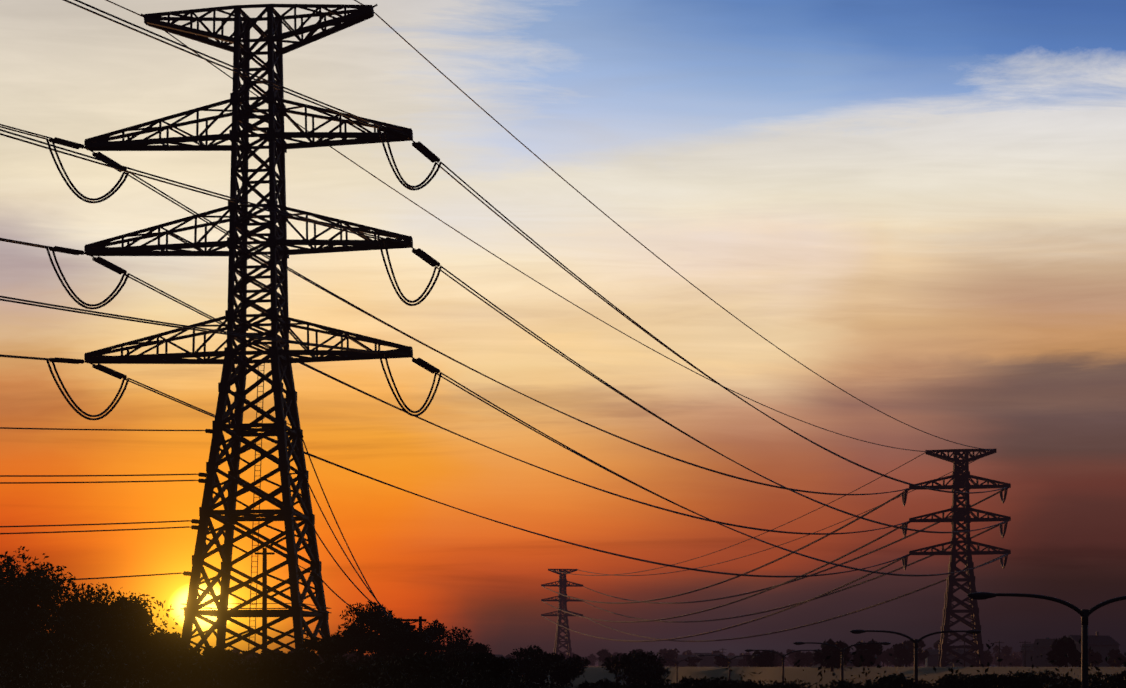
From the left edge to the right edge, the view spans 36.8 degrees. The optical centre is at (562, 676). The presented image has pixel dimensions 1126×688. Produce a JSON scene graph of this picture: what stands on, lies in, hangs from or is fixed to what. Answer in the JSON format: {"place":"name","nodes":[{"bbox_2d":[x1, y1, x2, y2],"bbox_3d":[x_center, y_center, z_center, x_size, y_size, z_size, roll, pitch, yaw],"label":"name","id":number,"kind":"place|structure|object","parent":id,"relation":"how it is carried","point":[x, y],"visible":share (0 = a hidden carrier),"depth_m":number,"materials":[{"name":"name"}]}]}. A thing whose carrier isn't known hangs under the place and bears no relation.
{"place":"outdoors","nodes":[
{"label":"outdoors","id":0,"kind":"place"},
{"bbox_2d":[0,667,1125,687],"bbox_3d":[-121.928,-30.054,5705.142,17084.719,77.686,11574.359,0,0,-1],"label":"ground","id":1,"kind":"structure","parent":0,"point":[773,674],"depth_m":223.87,"materials":[{"name":"black"}]},
{"bbox_2d":[0,546,491,687],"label":"trees","id":2,"kind":"object","parent":1,"relation":"on","point":[23,615],"visible":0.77,"depth_m":88.09,"materials":[{"name":"black plant"}]},
{"bbox_2d":[84,4,412,667],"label":"pylon","id":3,"kind":"object","parent":1,"relation":"on","point":[278,354],"visible":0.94,"depth_m":127.95,"materials":[{"name":"metal"}]},
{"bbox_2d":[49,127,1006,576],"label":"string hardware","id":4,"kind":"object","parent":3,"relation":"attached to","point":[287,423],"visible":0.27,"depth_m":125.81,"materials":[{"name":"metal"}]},
{"bbox_2d":[49,126,1009,577],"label":"insulators","id":5,"kind":"object","parent":3,"relation":"attached to","point":[431,156],"visible":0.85,"depth_m":128.65,"materials":[{"name":"black"}]},
{"bbox_2d":[255,548,426,657],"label":"auxiliary poles","id":6,"kind":"object","parent":1,"relation":"on","point":[264,553],"visible":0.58,"depth_m":120.92,"materials":[{"name":"metal"}]},
{"bbox_2d":[541,569,582,657],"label":"pylon","id":7,"kind":"object","parent":1,"relation":"on","point":[562,581],"visible":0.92,"depth_m":947.60,"materials":[{"name":"metal"}]},
{"bbox_2d":[0,0,1007,641],"bbox_3d":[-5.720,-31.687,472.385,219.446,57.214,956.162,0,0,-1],"label":"conductors","id":8,"kind":"object","parent":7,"relation":"attached to","point":[440,374],"visible":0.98,"depth_m":148.48,"materials":[{"name":"grey"}]},
{"bbox_2d":[0,630,1125,687],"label":"bushes","id":9,"kind":"object","parent":1,"relation":"on","point":[36,660],"visible":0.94,"depth_m":62.04,"materials":[{"name":"black plant"}]},
{"bbox_2d":[199,636,1125,671],"bbox_3d":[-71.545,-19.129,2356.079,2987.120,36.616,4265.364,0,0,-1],"label":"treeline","id":10,"kind":"object","parent":1,"relation":"on","point":[902,655],"visible":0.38,"depth_m":365.68,"materials":[{"name":"black plant"}]},
{"bbox_2d":[495,632,1119,666],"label":"trees","id":11,"kind":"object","parent":1,"relation":"on","point":[1102,645],"depth_m":448.85,"materials":[{"name":"plant"}]},
{"bbox_2d":[909,449,1010,666],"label":"pylon","id":12,"kind":"object","parent":1,"relation":"on","point":[960,476],"visible":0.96,"depth_m":401.58,"materials":[{"name":"metal"}]},
{"bbox_2d":[995,641,1003,666],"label":"utility pole","id":13,"kind":"object","parent":1,"relation":"on","point":[999,642],"visible":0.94,"depth_m":351.20,"materials":[{"name":"brown wood"}]},
{"bbox_2d":[1019,641,1030,666],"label":"utility pole","id":14,"kind":"object","parent":1,"relation":"on","point":[1025,642],"visible":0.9,"depth_m":361.43,"materials":[{"name":"brown wood"}]},
{"bbox_2d":[0,0,1125,666],"label":"sky","id":15,"kind":"structure","parent":0,"point":[920,204],"materials":[{"name":"orange"}]},
{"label":"road","id":16,"kind":"structure","parent":0,"visible":0},
{"bbox_2d":[665,658,702,683],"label":"street lamp","id":17,"kind":"object","parent":16,"relation":"on","point":[677,667],"visible":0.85,"depth_m":255.65,"materials":[{"name":"grey metal"}]},
{"bbox_2d":[698,655,760,678],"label":"street lamp","id":18,"kind":"object","parent":16,"relation":"on","point":[729,660],"visible":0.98,"depth_m":211.67,"materials":[{"name":"grey metal"}]},
{"bbox_2d":[744,649,821,684],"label":"street lamp","id":19,"kind":"object","parent":16,"relation":"on","point":[782,656],"visible":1,"depth_m":171.71,"materials":[{"name":"grey metal"}]},
{"bbox_2d":[793,642,890,680],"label":"street lamp","id":20,"kind":"object","parent":16,"relation":"on","point":[842,658],"visible":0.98,"depth_m":134.71,"materials":[{"name":"grey metal"}]},
{"bbox_2d":[850,630,981,683],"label":"street lamp","id":21,"kind":"object","parent":16,"relation":"on","point":[915,641],"visible":1,"depth_m":99.67,"materials":[{"name":"grey metal"}]},
{"bbox_2d":[967,592,1125,687],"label":"street lamp","id":22,"kind":"object","parent":16,"relation":"on","point":[1084,613],"visible":1,"depth_m":55.56,"materials":[{"name":"grey metal"}]}
]}

